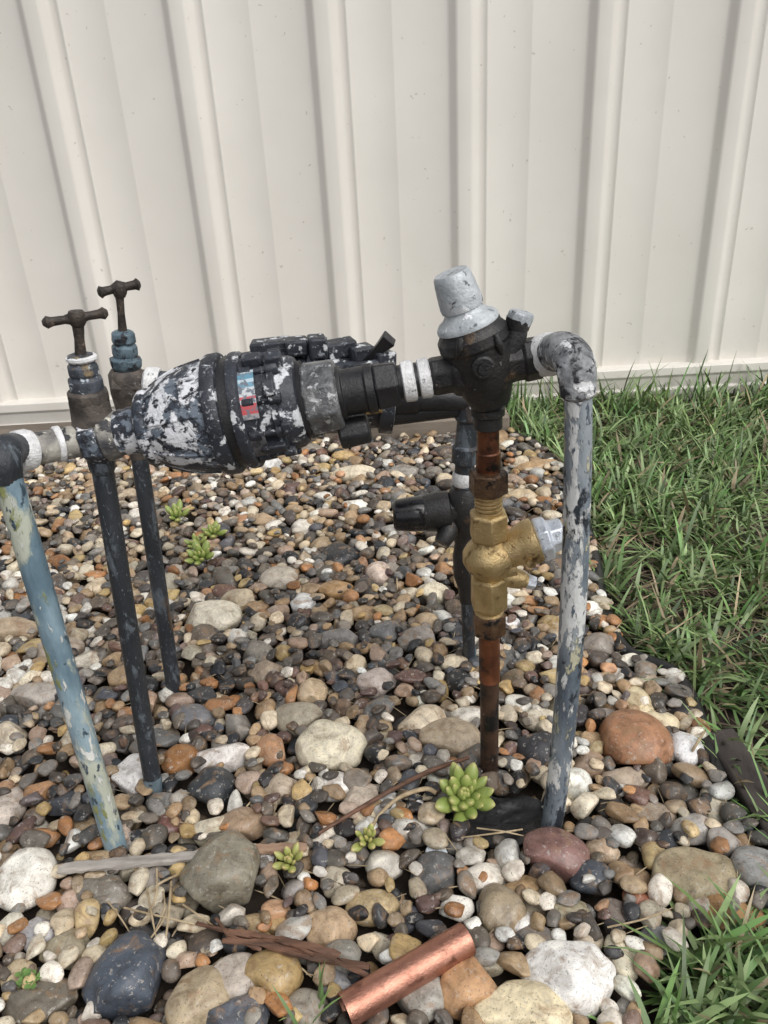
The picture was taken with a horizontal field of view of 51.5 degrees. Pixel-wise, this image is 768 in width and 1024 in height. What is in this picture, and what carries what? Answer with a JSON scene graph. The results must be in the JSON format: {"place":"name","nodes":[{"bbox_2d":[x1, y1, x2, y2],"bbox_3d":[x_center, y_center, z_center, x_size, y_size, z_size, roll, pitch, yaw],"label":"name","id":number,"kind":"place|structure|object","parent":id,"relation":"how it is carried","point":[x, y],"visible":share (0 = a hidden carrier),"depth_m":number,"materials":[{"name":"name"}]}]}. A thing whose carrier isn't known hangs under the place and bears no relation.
{"place":"outdoors","nodes":[
{"label":"outdoors","id":0,"kind":"place"},
{"bbox_2d":[0,396,767,1023],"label":"ground","id":1,"kind":"structure","parent":0,"point":[402,880],"depth_m":1.12,"materials":[{"name":"soil"}]},
{"bbox_2d":[0,408,509,466],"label":"timber edging","id":2,"kind":"object","parent":1,"relation":"on","point":[441,426],"visible":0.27,"depth_m":2.13,"materials":[{"name":"brown wood"}]},
{"bbox_2d":[0,427,767,1023],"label":"pebble bed","id":3,"kind":"object","parent":1,"relation":"on","point":[646,731],"visible":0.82,"depth_m":1.05,"materials":[{"name":"gravel"}]},
{"bbox_2d":[9,967,40,988],"bbox_3d":[-0.368,0.491,0.824,0.034,0.031,0.027,5,28,16],"label":"clover weed","id":4,"kind":"object","parent":3,"relation":"on","point":[25,971],"visible":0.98,"depth_m":0.82,"materials":[{"name":"green plant"}]},
{"bbox_2d":[57,849,198,874],"bbox_3d":[-0.296,0.411,0.937,0.174,0.011,0.015,-4,27,-2],"label":"wooden stake","id":5,"kind":"object","parent":3,"relation":"on","point":[139,861],"visible":0.91,"depth_m":0.93,"materials":[{"name":"brown wood"}]},
{"bbox_2d":[165,499,189,524],"bbox_3d":[-0.453,0.012,1.756,0.046,0.061,0.055,-24,33,-34],"label":"succulent plant","id":6,"kind":"object","parent":3,"relation":"on","point":[175,512],"visible":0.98,"depth_m":1.75,"materials":[{"name":"green plant"}]},
{"bbox_2d":[184,533,206,548],"bbox_3d":[-0.386,0.072,1.640,0.044,0.052,0.030,-18,31,-28],"label":"succulent plant","id":7,"kind":"object","parent":3,"relation":"on","point":[189,543],"visible":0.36,"depth_m":1.63,"materials":[{"name":"green plant"}]},
{"bbox_2d":[184,539,213,565],"bbox_3d":[-0.363,0.093,1.584,0.057,0.062,0.063,-3,27,0],"label":"succulent plant","id":8,"kind":"object","parent":3,"relation":"on","point":[198,554],"visible":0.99,"depth_m":1.58,"materials":[{"name":"green plant"}]},
{"bbox_2d":[198,520,227,538],"bbox_3d":[-0.361,0.054,1.672,0.054,0.052,0.044,-25,34,-36],"label":"succulent plant","id":9,"kind":"object","parent":3,"relation":"on","point":[214,528],"visible":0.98,"depth_m":1.67,"materials":[{"name":"green plant"}]},
{"bbox_2d":[196,842,307,854],"bbox_3d":[-0.157,0.401,0.947,0.133,0.007,0.015,-3,27,0],"label":"wooden stake","id":10,"kind":"object","parent":3,"relation":"on","point":[270,848],"visible":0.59,"depth_m":0.94,"materials":[{"name":"beige wood"}]},
{"bbox_2d":[195,916,369,977],"bbox_3d":[-0.103,0.452,0.826,0.208,0.010,0.028,6,28,17],"label":"bark strip","id":11,"kind":"object","parent":3,"relation":"on","point":[297,948],"visible":0.99,"depth_m":0.82,"materials":[{"name":"brown wood"}]},
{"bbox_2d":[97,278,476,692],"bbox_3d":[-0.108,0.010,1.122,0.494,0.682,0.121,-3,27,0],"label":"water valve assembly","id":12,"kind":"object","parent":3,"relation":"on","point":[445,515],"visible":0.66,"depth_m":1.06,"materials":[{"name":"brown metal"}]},
{"bbox_2d":[272,842,302,873],"bbox_3d":[-0.111,0.415,0.934,0.033,0.048,0.037,11,30,27],"label":"succulent plant","id":13,"kind":"object","parent":3,"relation":"on","point":[289,862],"visible":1,"depth_m":0.93,"materials":[{"name":"green plant"}]},
{"bbox_2d":[0,265,596,853],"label":"water valve assembly","id":14,"kind":"object","parent":3,"relation":"on","point":[234,413],"visible":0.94,"depth_m":0.80,"materials":[{"name":"blue paint"}]},
{"bbox_2d":[271,959,343,1023],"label":"grass tuft","id":15,"kind":"object","parent":3,"relation":"on","point":[321,995],"visible":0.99,"depth_m":0.78,"materials":[{"name":"green plant"}]},
{"bbox_2d":[351,786,436,851],"bbox_3d":[0.009,0.371,0.974,0.040,0.023,0.134,20,35,38],"label":"succulent plant","id":16,"kind":"object","parent":3,"relation":"on","point":[369,832],"visible":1,"depth_m":0.95,"materials":[{"name":"green plant"}]},
{"bbox_2d":[318,756,469,834],"bbox_3d":[0.014,0.355,1.013,0.221,0.012,0.014,-17,30,-25],"label":"brown stick","id":17,"kind":"object","parent":3,"relation":"on","point":[395,788],"visible":0.98,"depth_m":1.01,"materials":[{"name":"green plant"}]},
{"bbox_2d":[337,922,475,1023],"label":"copper pipe offcut","id":18,"kind":"object","parent":3,"relation":"on","point":[364,999],"visible":1,"depth_m":0.78,"materials":[{"name":"orange metal"}]},
{"bbox_2d":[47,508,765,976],"bbox_3d":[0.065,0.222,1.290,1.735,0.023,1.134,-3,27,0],"label":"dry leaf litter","id":19,"kind":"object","parent":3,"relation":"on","point":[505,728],"visible":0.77,"depth_m":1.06,"materials":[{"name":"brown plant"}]},
{"bbox_2d":[435,762,494,821],"bbox_3d":[0.100,0.359,0.992,0.072,0.074,0.077,21,36,40],"label":"succulent plant","id":20,"kind":"object","parent":3,"relation":"on","point":[467,792],"visible":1,"depth_m":0.98,"materials":[{"name":"green plant"}]},
{"bbox_2d":[513,431,734,801],"bbox_3d":[0.402,0.075,1.568,0.099,0.022,1.278,-3,27,0],"label":"garden edging","id":21,"kind":"object","parent":3,"relation":"on","point":[713,759],"visible":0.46,"depth_m":1.25,"materials":[{"name":"black plastic"}]},
{"bbox_2d":[0,0,767,425],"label":"metal fence","id":22,"kind":"object","parent":1,"relation":"on","point":[222,176],"visible":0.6,"depth_m":2.11,"materials":[{"name":"beige metal"}]},
{"bbox_2d":[444,795,566,847],"bbox_3d":[0.154,0.389,1.000,0.157,0.013,0.092,-3,27,0],"label":"black plastic sheet","id":23,"kind":"object","parent":1,"relation":"on","point":[524,813],"visible":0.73,"depth_m":1.01,"materials":[{"name":"black plastic"}]},
{"bbox_2d":[505,351,767,1023],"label":"lawn grass","id":24,"kind":"structure","parent":1,"relation":"on","point":[731,983],"depth_m":1.52,"materials":[{"name":"green plant"}]},
{"bbox_2d":[706,728,767,849],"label":"timber edging","id":25,"kind":"object","parent":1,"relation":"on","point":[728,751],"visible":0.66,"depth_m":1.02,"materials":[{"name":"brown wood"}]},
{"bbox_2d":[107,610,708,937],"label":"dry twigs","id":26,"kind":"object","parent":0,"point":[167,914],"visible":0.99,"depth_m":0.88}
]}

